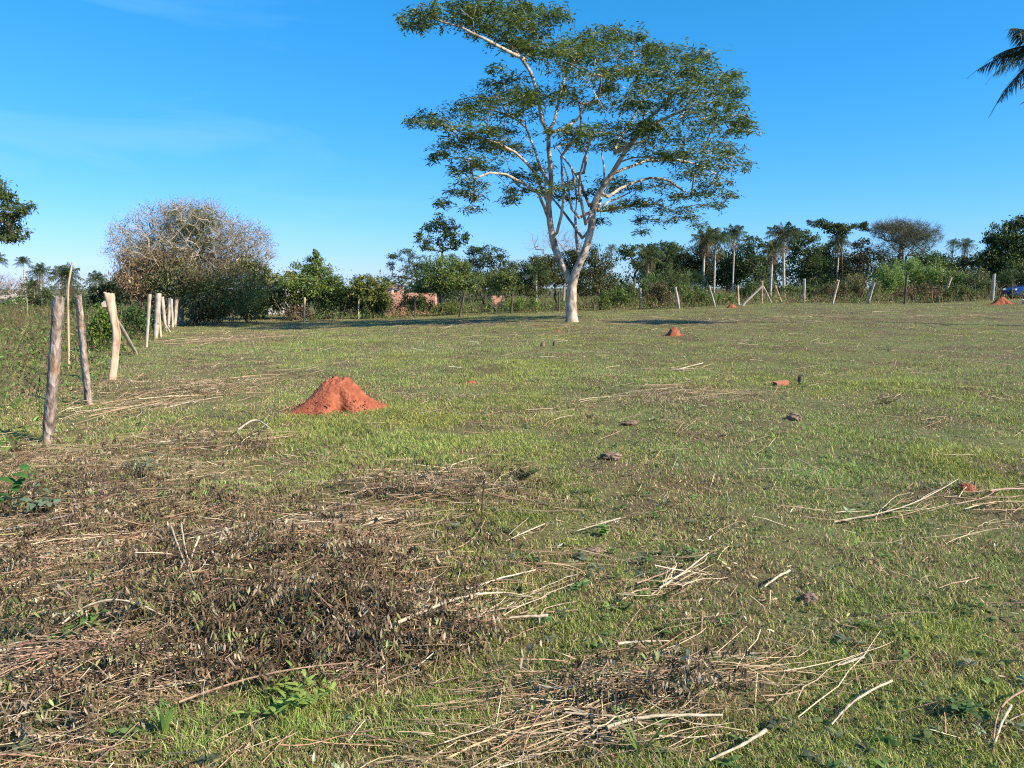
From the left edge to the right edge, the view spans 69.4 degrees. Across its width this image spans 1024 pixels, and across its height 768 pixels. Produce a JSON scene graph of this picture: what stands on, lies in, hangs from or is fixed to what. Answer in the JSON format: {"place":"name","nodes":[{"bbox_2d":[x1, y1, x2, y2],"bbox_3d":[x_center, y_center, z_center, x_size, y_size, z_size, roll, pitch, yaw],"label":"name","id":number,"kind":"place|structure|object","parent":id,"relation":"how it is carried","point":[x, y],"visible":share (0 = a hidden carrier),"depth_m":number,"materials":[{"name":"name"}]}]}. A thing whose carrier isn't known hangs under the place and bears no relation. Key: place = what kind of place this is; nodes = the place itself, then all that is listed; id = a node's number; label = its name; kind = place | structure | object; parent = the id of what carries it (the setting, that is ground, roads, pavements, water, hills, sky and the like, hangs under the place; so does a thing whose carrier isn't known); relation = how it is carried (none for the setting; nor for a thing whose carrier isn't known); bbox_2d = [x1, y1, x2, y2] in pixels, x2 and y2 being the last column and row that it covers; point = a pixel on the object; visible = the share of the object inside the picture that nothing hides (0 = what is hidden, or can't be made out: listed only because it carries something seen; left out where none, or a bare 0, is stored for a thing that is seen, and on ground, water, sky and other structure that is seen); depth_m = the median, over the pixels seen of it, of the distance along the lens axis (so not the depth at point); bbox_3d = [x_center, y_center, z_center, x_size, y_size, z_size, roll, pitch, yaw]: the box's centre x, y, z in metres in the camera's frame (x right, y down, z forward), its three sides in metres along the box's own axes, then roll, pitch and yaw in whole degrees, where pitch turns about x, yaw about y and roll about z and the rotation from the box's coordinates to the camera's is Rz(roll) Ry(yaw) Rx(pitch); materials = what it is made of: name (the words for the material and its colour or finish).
{"place":"outdoors","nodes":[
{"label":"outdoors","id":0,"kind":"place"},
{"bbox_2d":[0,288,1023,767],"bbox_3d":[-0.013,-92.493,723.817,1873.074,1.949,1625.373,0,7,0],"label":"ground","id":1,"kind":"structure","parent":0,"point":[1012,312],"depth_m":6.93,"materials":[{"name":"green plant"}]},
{"bbox_2d":[0,271,28,307],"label":"bare tree","id":2,"kind":"object","parent":1,"relation":"on","point":[9,287],"visible":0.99,"depth_m":87.23,"materials":[{"name":"grey plant"}]},
{"bbox_2d":[0,175,38,245],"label":"tree","id":3,"kind":"object","parent":1,"relation":"on","point":[9,227],"visible":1,"depth_m":35.08,"materials":[{"name":"green plant"}]},
{"bbox_2d":[0,464,42,509],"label":"seedling","id":4,"kind":"object","parent":1,"relation":"on","point":[18,483],"visible":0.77,"depth_m":5.28,"materials":[{"name":"green plant"}]},
{"bbox_2d":[4,482,65,515],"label":"seedling","id":5,"kind":"object","parent":1,"relation":"on","point":[39,502],"visible":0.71,"depth_m":5.09,"materials":[{"name":"green plant"}]},
{"bbox_2d":[24,262,54,298],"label":"palm tree","id":6,"kind":"object","parent":1,"relation":"on","point":[40,271],"visible":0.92,"depth_m":82.90,"materials":[{"name":"green plant"}]},
{"bbox_2d":[25,281,66,310],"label":"bush","id":7,"kind":"object","parent":1,"relation":"on","point":[45,295],"visible":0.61,"depth_m":68.81,"materials":[{"name":"green plant"}]},
{"bbox_2d":[42,295,64,443],"bbox_3d":[-4.706,-0.070,7.585,0.338,1.674,0.136,0,7,0],"label":"fence post","id":8,"kind":"object","parent":1,"relation":"on","point":[53,375],"visible":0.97,"depth_m":7.54,"materials":[{"name":"grey wood"}]},
{"bbox_2d":[47,621,79,644],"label":"seedling","id":9,"kind":"object","parent":1,"relation":"on","point":[66,627],"visible":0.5,"depth_m":3.20,"materials":[{"name":"green plant"}]},
{"bbox_2d":[43,262,84,297],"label":"palm tree","id":10,"kind":"object","parent":1,"relation":"on","point":[61,272],"visible":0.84,"depth_m":77.01,"materials":[{"name":"green plant"}]},
{"bbox_2d":[0,273,128,304],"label":"distant scrub","id":11,"kind":"object","parent":1,"relation":"on","point":[74,288],"visible":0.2,"depth_m":117.12,"materials":[{"name":"green plant"}]},
{"bbox_2d":[67,262,72,371],"bbox_3d":[-8.337,-1.201,13.962,0.258,2.201,0.041,0,7,0],"label":"fence post","id":12,"kind":"object","parent":1,"relation":"on","point":[68,337],"visible":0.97,"depth_m":13.95,"materials":[{"name":"brown wood"}]},
{"bbox_2d":[74,294,92,404],"bbox_3d":[-5.894,-0.392,10.177,0.140,1.683,0.093,0,7,0],"label":"fence post","id":13,"kind":"object","parent":1,"relation":"on","point":[84,362],"visible":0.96,"depth_m":10.14,"materials":[{"name":"grey wood"}]},
{"bbox_2d":[60,605,110,627],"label":"seedling","id":14,"kind":"object","parent":1,"relation":"on","point":[93,616],"visible":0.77,"depth_m":3.27,"materials":[{"name":"green plant"}]},
{"bbox_2d":[83,270,108,291],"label":"palm tree","id":15,"kind":"object","parent":1,"relation":"on","point":[98,275],"visible":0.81,"depth_m":80.94,"materials":[{"name":"green plant"}]},
{"bbox_2d":[70,300,126,351],"bbox_3d":[-10.888,-1.402,19.472,1.407,1.658,1.162,0,7,0],"label":"bush","id":16,"kind":"object","parent":1,"relation":"on","point":[101,318],"visible":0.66,"depth_m":19.36,"materials":[{"name":"green plant"}]},
{"bbox_2d":[86,280,130,316],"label":"tree","id":17,"kind":"object","parent":1,"relation":"on","point":[108,287],"visible":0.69,"depth_m":33.61,"materials":[{"name":"green plant"}]},
{"bbox_2d":[104,292,120,379],"bbox_3d":[-6.821,-0.740,12.655,0.258,1.662,0.152,0,7,0],"label":"fence post","id":18,"kind":"object","parent":1,"relation":"on","point":[114,321],"visible":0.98,"depth_m":12.60,"materials":[{"name":"brown wood"}]},
{"bbox_2d":[116,294,165,339],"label":"bush","id":19,"kind":"object","parent":1,"relation":"on","point":[137,319],"visible":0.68,"depth_m":25.69,"materials":[{"name":"green plant"}]},
{"bbox_2d":[123,452,165,476],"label":"seedling","id":20,"kind":"object","parent":1,"relation":"on","point":[143,463],"visible":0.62,"depth_m":6.04,"materials":[{"name":"green plant"}]},
{"bbox_2d":[153,293,161,339],"bbox_3d":[-12.365,-2.269,25.767,0.400,1.810,0.246,0,7,0],"label":"fence post","id":21,"kind":"object","parent":1,"relation":"on","point":[157,311],"visible":0.94,"depth_m":25.67,"materials":[{"name":"grey wood"}]},
{"bbox_2d":[142,703,176,735],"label":"grass tuft","id":22,"kind":"object","parent":1,"relation":"on","point":[165,724],"visible":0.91,"depth_m":2.64,"materials":[{"name":"green plant"}]},
{"bbox_2d":[95,192,286,324],"bbox_3d":[-18.340,-7.348,43.423,11.929,7.988,11.281,0,7,0],"label":"bare tree","id":23,"kind":"object","parent":1,"relation":"on","point":[152,271],"visible":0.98,"depth_m":41.20,"materials":[{"name":"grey plant"}]},
{"bbox_2d":[180,302,235,325],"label":"bush","id":24,"kind":"object","parent":1,"relation":"on","point":[206,316],"visible":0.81,"depth_m":40.42,"materials":[{"name":"green plant"}]},
{"bbox_2d":[208,291,265,322],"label":"bush","id":25,"kind":"object","parent":1,"relation":"on","point":[250,313],"visible":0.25,"depth_m":45.82,"materials":[{"name":"green plant"}]},
{"bbox_2d":[235,259,283,318],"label":"tree","id":26,"kind":"object","parent":1,"relation":"on","point":[271,276],"visible":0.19,"depth_m":51.25,"materials":[{"name":"green plant"}]},
{"bbox_2d":[230,660,317,716],"bbox_3d":[-0.865,1.183,2.793,0.300,0.150,0.330,0,7,0],"label":"seedling","id":27,"kind":"object","parent":1,"relation":"on","point":[289,703],"visible":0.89,"depth_m":2.76,"materials":[{"name":"green plant"}]},
{"bbox_2d":[251,282,302,319],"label":"bush","id":28,"kind":"object","parent":1,"relation":"on","point":[276,306],"visible":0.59,"depth_m":49.89,"materials":[{"name":"green plant"}]},
{"bbox_2d":[282,304,316,320],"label":"bush","id":29,"kind":"object","parent":1,"relation":"on","point":[290,314],"visible":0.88,"depth_m":48.78,"materials":[{"name":"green plant"}]},
{"bbox_2d":[277,670,342,705],"bbox_3d":[-0.789,1.197,2.852,0.248,0.113,0.212,0,7,0],"label":"seedling","id":30,"kind":"object","parent":1,"relation":"on","point":[312,700],"visible":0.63,"depth_m":2.84,"materials":[{"name":"green plant"}]},
{"bbox_2d":[274,249,347,309],"bbox_3d":[-14.049,-6.795,50.707,4.831,4.978,5.303,-6,9,-37],"label":"tree","id":31,"kind":"object","parent":1,"relation":"on","point":[295,282],"visible":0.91,"depth_m":50.11,"materials":[{"name":"green plant"}]},
{"bbox_2d":[279,375,388,417],"bbox_3d":[-2.268,0.139,9.872,1.616,0.498,1.371,0,7,0],"label":"earth mound","id":32,"kind":"object","parent":1,"relation":"on","point":[335,393],"visible":0.95,"depth_m":9.66,"materials":[{"name":"orange soil"}]},
{"bbox_2d":[313,269,363,319],"bbox_3d":[-11.499,-5.857,50.533,4.242,3.961,2.306,0,7,0],"label":"bush","id":33,"kind":"object","parent":1,"relation":"on","point":[327,301],"visible":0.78,"depth_m":50.12,"materials":[{"name":"green plant"}]},
{"bbox_2d":[342,273,395,317],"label":"tree","id":34,"kind":"object","parent":1,"relation":"on","point":[370,281],"visible":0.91,"depth_m":49.80,"materials":[{"name":"green plant"}]},
{"bbox_2d":[359,285,396,318],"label":"bush","id":35,"kind":"object","parent":1,"relation":"on","point":[366,306],"visible":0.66,"depth_m":50.17,"materials":[{"name":"green plant"}]},
{"bbox_2d":[385,248,433,280],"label":"tree","id":36,"kind":"object","parent":1,"relation":"on","point":[413,264],"visible":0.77,"depth_m":53.90,"materials":[{"name":"green plant"}]},
{"bbox_2d":[385,285,438,315],"bbox_3d":[-7.487,-6.226,55.894,3.743,2.513,3.540,0,7,0],"label":"brick hut","id":37,"kind":"object","parent":1,"relation":"on","point":[399,289],"visible":0.33,"depth_m":54.14,"materials":[{"name":"orange brick"}]},
{"bbox_2d":[391,289,435,316],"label":"bush","id":38,"kind":"object","parent":1,"relation":"on","point":[421,302],"visible":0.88,"depth_m":51.14,"materials":[{"name":"green plant"}]},
{"bbox_2d":[411,212,472,311],"bbox_3d":[-5.290,-9.215,56.618,4.755,7.782,2.906,0,7,0],"label":"tree","id":39,"kind":"object","parent":1,"relation":"on","point":[447,231],"visible":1,"depth_m":56.02,"materials":[{"name":"green plant"}]},
{"bbox_2d":[407,251,486,314],"bbox_3d":[-4.426,-6.881,50.470,5.517,4.534,3.877,0,7,0],"label":"tree","id":40,"kind":"object","parent":1,"relation":"on","point":[446,275],"visible":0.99,"depth_m":50.28,"materials":[{"name":"green plant"}]},
{"bbox_2d":[430,300,466,314],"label":"bush","id":41,"kind":"object","parent":1,"relation":"on","point":[444,305],"visible":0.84,"depth_m":50.00,"materials":[{"name":"green plant"}]},
{"bbox_2d":[462,243,518,311],"bbox_3d":[-1.669,-7.838,54.680,4.406,5.164,4.331,7,10,42],"label":"tree","id":42,"kind":"object","parent":1,"relation":"on","point":[487,256],"visible":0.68,"depth_m":54.12,"materials":[{"name":"green plant"}]},
{"bbox_2d":[470,263,526,310],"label":"tree","id":43,"kind":"object","parent":1,"relation":"on","point":[505,279],"visible":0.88,"depth_m":51.25,"materials":[{"name":"green plant"}]},
{"bbox_2d":[0,302,1023,767],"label":"dead leaf litter","id":44,"kind":"object","parent":1,"relation":"on","point":[236,628],"visible":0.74,"depth_m":3.45,"materials":[{"name":"brown plant"}]},
{"bbox_2d":[397,592,503,623],"bbox_3d":[-0.284,1.040,3.495,0.074,0.108,0.708,6,10,40],"label":"dry stick","id":45,"kind":"object","parent":44,"relation":"on","point":[425,610],"visible":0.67,"depth_m":3.42,"materials":[{"name":"beige wood"}]},
{"bbox_2d":[0,328,1023,767],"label":"turf weeds","id":46,"kind":"object","parent":1,"relation":"on","point":[830,762],"visible":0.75,"depth_m":3.45,"materials":[{"name":"green plant"}]},
{"bbox_2d":[0,284,1023,457],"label":"weeds","id":47,"kind":"object","parent":1,"relation":"on","point":[33,325],"visible":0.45,"depth_m":30.18,"materials":[{"name":"green plant"}]},
{"bbox_2d":[0,311,1023,767],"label":"cut stems","id":48,"kind":"object","parent":1,"relation":"on","point":[50,649],"visible":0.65,"depth_m":3.68,"materials":[{"name":"beige plant"}]},
{"bbox_2d":[0,640,187,659],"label":"dry stick","id":49,"kind":"object","parent":48,"relation":"on","point":[5,652],"visible":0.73,"depth_m":3.05,"materials":[{"name":"beige wood"}]},
{"bbox_2d":[179,661,358,702],"bbox_3d":[-0.929,1.144,2.862,0.660,0.058,0.039,-2,8,-18],"label":"dry stick","id":50,"kind":"object","parent":48,"relation":"on","point":[199,694],"visible":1,"depth_m":2.85,"materials":[{"name":"beige wood"}]},
{"bbox_2d":[606,713,722,728],"bbox_3d":[0.550,1.210,2.675,0.440,0.026,0.036,-1,8,-10],"label":"dry stick","id":51,"kind":"object","parent":48,"relation":"on","point":[650,716],"visible":0.95,"depth_m":2.67,"materials":[{"name":"beige wood"}]},
{"bbox_2d":[500,295,541,312],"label":"bush","id":52,"kind":"object","parent":1,"relation":"on","point":[518,304],"visible":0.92,"depth_m":48.65,"materials":[{"name":"green plant"}]},
{"bbox_2d":[505,254,564,301],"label":"tree","id":53,"kind":"object","parent":1,"relation":"on","point":[534,261],"visible":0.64,"depth_m":51.55,"materials":[{"name":"green plant"}]},
{"bbox_2d":[518,262,551,308],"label":"palm tree","id":54,"kind":"object","parent":1,"relation":"on","point":[537,270],"visible":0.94,"depth_m":50.77,"materials":[{"name":"green plant"}]},
{"bbox_2d":[522,222,599,307],"bbox_3d":[3.734,-9.215,57.257,6.019,6.861,5.484,5,9,33],"label":"bare tree","id":55,"kind":"object","parent":1,"relation":"on","point":[572,247],"visible":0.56,"depth_m":57.09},
{"bbox_2d":[542,248,589,309],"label":"tree","id":56,"kind":"object","parent":1,"relation":"on","point":[568,263],"visible":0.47,"depth_m":52.88,"materials":[{"name":"green plant"}]},
{"bbox_2d":[392,0,764,322],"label":"shade tree","id":57,"kind":"object","parent":1,"relation":"on","point":[527,16],"visible":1,"depth_m":31.81,"materials":[{"name":"green plant"}]},
{"bbox_2d":[565,239,621,308],"bbox_3d":[5.832,-7.618,52.016,4.297,5.040,3.418,-5,9,-32],"label":"tree","id":58,"kind":"object","parent":1,"relation":"on","point":[600,272],"visible":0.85,"depth_m":51.52,"materials":[{"name":"green plant"}]},
{"bbox_2d":[594,284,634,309],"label":"bush","id":59,"kind":"object","parent":1,"relation":"on","point":[613,297],"visible":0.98,"depth_m":50.05,"materials":[{"name":"green plant"}]},
{"bbox_2d":[594,273,641,306],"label":"bush","id":60,"kind":"object","parent":1,"relation":"on","point":[629,288],"visible":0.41,"depth_m":55.20,"materials":[{"name":"green plant"}]},
{"bbox_2d":[614,242,662,292],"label":"tree","id":61,"kind":"object","parent":1,"relation":"on","point":[625,253],"visible":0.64,"depth_m":74.46,"materials":[{"name":"green plant"}]},
{"bbox_2d":[611,707,672,752],"bbox_3d":[0.427,1.205,2.558,0.211,0.144,0.183,-5,9,-34],"label":"grass tuft","id":62,"kind":"object","parent":1,"relation":"on","point":[635,745],"visible":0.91,"depth_m":2.54,"materials":[{"name":"green plant"}]},
{"bbox_2d":[632,245,665,280],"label":"palm tree","id":63,"kind":"object","parent":1,"relation":"on","point":[649,256],"visible":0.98,"depth_m":70.76,"materials":[{"name":"green plant"}]},
{"bbox_2d":[638,265,665,300],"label":"bush","id":64,"kind":"object","parent":1,"relation":"on","point":[644,285],"visible":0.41,"depth_m":62.77,"materials":[{"name":"green plant"}]},
{"bbox_2d":[309,236,999,306],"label":"distant wood","id":65,"kind":"object","parent":1,"relation":"on","point":[457,295],"visible":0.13,"depth_m":85.19,"materials":[{"name":"green plant"}]},
{"bbox_2d":[642,278,675,308],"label":"bush","id":66,"kind":"object","parent":1,"relation":"on","point":[661,292],"visible":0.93,"depth_m":50.21,"materials":[{"name":"green plant"}]},
{"bbox_2d":[636,240,684,286],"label":"tree","id":67,"kind":"object","parent":1,"relation":"on","point":[673,245],"visible":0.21,"depth_m":82.50,"materials":[{"name":"green plant"}]},
{"bbox_2d":[646,259,692,300],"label":"bush","id":68,"kind":"object","parent":1,"relation":"on","point":[672,279],"visible":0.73,"depth_m":59.11,"materials":[{"name":"green plant"}]},
{"bbox_2d":[665,243,713,290],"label":"tree","id":69,"kind":"object","parent":1,"relation":"on","point":[693,260],"visible":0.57,"depth_m":78.05,"materials":[{"name":"green plant"}]},
{"bbox_2d":[682,269,708,290],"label":"bush","id":70,"kind":"object","parent":1,"relation":"on","point":[693,277],"visible":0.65,"depth_m":65.02,"materials":[{"name":"green plant"}]},
{"bbox_2d":[681,284,720,305],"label":"bush","id":71,"kind":"object","parent":1,"relation":"on","point":[688,296],"visible":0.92,"depth_m":50.25,"materials":[{"name":"green plant"}]},
{"bbox_2d":[687,228,720,291],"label":"palm tree","id":72,"kind":"object","parent":1,"relation":"on","point":[704,242],"visible":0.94,"depth_m":64.77,"materials":[{"name":"green plant"}]},
{"bbox_2d":[695,226,735,291],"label":"palm tree","id":73,"kind":"object","parent":1,"relation":"on","point":[723,237],"visible":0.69,"depth_m":68.62,"materials":[{"name":"green plant"}]},
{"bbox_2d":[704,246,759,291],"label":"tree","id":74,"kind":"object","parent":1,"relation":"on","point":[723,269],"visible":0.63,"depth_m":80.56,"materials":[{"name":"green plant"}]},
{"bbox_2d":[721,223,748,292],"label":"palm tree","id":75,"kind":"object","parent":1,"relation":"on","point":[737,234],"visible":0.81,"depth_m":74.62,"materials":[{"name":"green plant"}]},
{"bbox_2d":[709,728,767,760],"bbox_3d":[0.783,1.244,2.544,0.244,0.063,0.024,-3,8,-23],"label":"dry stick","id":76,"kind":"object","parent":1,"relation":"on","point":[757,735],"visible":1,"depth_m":2.54,"materials":[{"name":"beige wood"}]},
{"bbox_2d":[735,279,764,301],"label":"bush","id":77,"kind":"object","parent":1,"relation":"on","point":[749,286],"visible":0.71,"depth_m":53.36,"materials":[{"name":"green plant"}]},
{"bbox_2d":[729,235,777,284],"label":"tree","id":78,"kind":"object","parent":1,"relation":"on","point":[753,259],"visible":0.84,"depth_m":78.68,"materials":[{"name":"green plant"}]},
{"bbox_2d":[757,239,786,296],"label":"palm tree","id":79,"kind":"object","parent":1,"relation":"on","point":[772,250],"visible":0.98,"depth_m":60.98,"materials":[{"name":"green plant"}]},
{"bbox_2d":[763,221,804,292],"bbox_3d":[22.784,-10.320,62.107,3.633,6.752,3.845,4,8,28],"label":"palm tree","id":80,"kind":"object","parent":1,"relation":"on","point":[785,233],"visible":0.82,"depth_m":61.74,"materials":[{"name":"green plant"}]},
{"bbox_2d":[773,229,837,288],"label":"tree","id":81,"kind":"object","parent":1,"relation":"on","point":[808,265],"visible":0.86,"depth_m":70.80,"materials":[{"name":"green plant"}]},
{"bbox_2d":[801,243,849,286],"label":"tree","id":82,"kind":"object","parent":1,"relation":"on","point":[828,253],"visible":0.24,"depth_m":78.37,"materials":[{"name":"green plant"}]},
{"bbox_2d":[811,278,847,301],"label":"bush","id":83,"kind":"object","parent":1,"relation":"on","point":[826,290],"visible":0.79,"depth_m":52.08,"materials":[{"name":"green plant"}]},
{"bbox_2d":[806,217,870,285],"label":"tree","id":84,"kind":"object","parent":1,"relation":"on","point":[837,228],"visible":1,"depth_m":72.27,"materials":[{"name":"green plant"}]},
{"bbox_2d":[825,232,855,279],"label":"palm tree","id":85,"kind":"object","parent":1,"relation":"on","point":[841,238],"visible":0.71,"depth_m":76.76,"materials":[{"name":"green plant"}]},
{"bbox_2d":[831,270,885,301],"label":"bush","id":86,"kind":"object","parent":1,"relation":"on","point":[860,288],"visible":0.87,"depth_m":51.98,"materials":[{"name":"green plant"}]},
{"bbox_2d":[833,237,894,289],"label":"tree","id":87,"kind":"object","parent":1,"relation":"on","point":[859,259],"visible":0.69,"depth_m":76.62,"materials":[{"name":"green plant"}]},
{"bbox_2d":[862,252,913,300],"bbox_3d":[27.789,-7.706,54.751,3.469,4.077,2.412,4,8,25],"label":"bush","id":88,"kind":"object","parent":1,"relation":"on","point":[894,280],"visible":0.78,"depth_m":54.37,"materials":[{"name":"green plant"}]},
{"bbox_2d":[834,479,957,521],"bbox_3d":[2.929,0.862,5.423,1.475,0.118,0.408,-6,10,-39],"label":"dry branch","id":89,"kind":"object","parent":1,"relation":"on","point":[924,497],"visible":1,"depth_m":5.29,"materials":[{"name":"beige wood"}]},
{"bbox_2d":[865,214,946,275],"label":"umbrella tree","id":90,"kind":"object","parent":1,"relation":"on","point":[908,233],"visible":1,"depth_m":68.03,"materials":[{"name":"green plant"}]},
{"bbox_2d":[886,252,939,299],"bbox_3d":[30.529,-7.951,56.582,3.766,4.676,3.198,0,7,0],"label":"bush","id":91,"kind":"object","parent":1,"relation":"on","point":[913,266],"visible":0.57,"depth_m":56.01,"materials":[{"name":"green plant"}]},
{"bbox_2d":[889,281,952,302],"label":"bush","id":92,"kind":"object","parent":1,"relation":"on","point":[910,292],"visible":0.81,"depth_m":50.62,"materials":[{"name":"green plant"}]},
{"bbox_2d":[904,249,957,281],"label":"tree","id":93,"kind":"object","parent":1,"relation":"on","point":[928,258],"visible":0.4,"depth_m":76.05,"materials":[{"name":"green plant"}]},
{"bbox_2d":[909,256,962,298],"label":"bush","id":94,"kind":"object","parent":1,"relation":"on","point":[936,276],"visible":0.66,"depth_m":54.96,"materials":[{"name":"green plant"}]},
{"bbox_2d":[941,691,982,720],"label":"seedling","id":95,"kind":"object","parent":1,"relation":"on","point":[971,707],"visible":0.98,"depth_m":2.76,"materials":[{"name":"green plant"}]},
{"bbox_2d":[942,282,981,301],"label":"bush","id":96,"kind":"object","parent":1,"relation":"on","point":[954,293],"visible":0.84,"depth_m":50.05,"materials":[{"name":"green plant"}]},
{"bbox_2d":[941,251,988,285],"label":"tree","id":97,"kind":"object","parent":1,"relation":"on","point":[965,261],"visible":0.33,"depth_m":72.56,"materials":[{"name":"green plant"}]},
{"bbox_2d":[956,264,1006,298],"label":"bush","id":98,"kind":"object","parent":1,"relation":"on","point":[983,282],"visible":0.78,"depth_m":51.40,"materials":[{"name":"green plant"}]},
{"bbox_2d":[969,28,1023,116],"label":"palm tree","id":99,"kind":"object","parent":1,"relation":"on","point":[1018,50],"visible":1,"depth_m":26.07,"materials":[{"name":"green plant"}]},
{"bbox_2d":[972,213,1023,285],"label":"tree","id":100,"kind":"object","parent":1,"relation":"on","point":[1010,252],"visible":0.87,"depth_m":58.52,"materials":[{"name":"green plant"}]},
{"bbox_2d":[995,263,1023,297],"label":"bush","id":101,"kind":"object","parent":1,"relation":"on","point":[1008,279],"visible":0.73,"depth_m":53.33,"materials":[{"name":"green plant"}]},
{"bbox_2d":[0,0,1023,288],"label":"sky","id":102,"kind":"structure","parent":0,"point":[291,113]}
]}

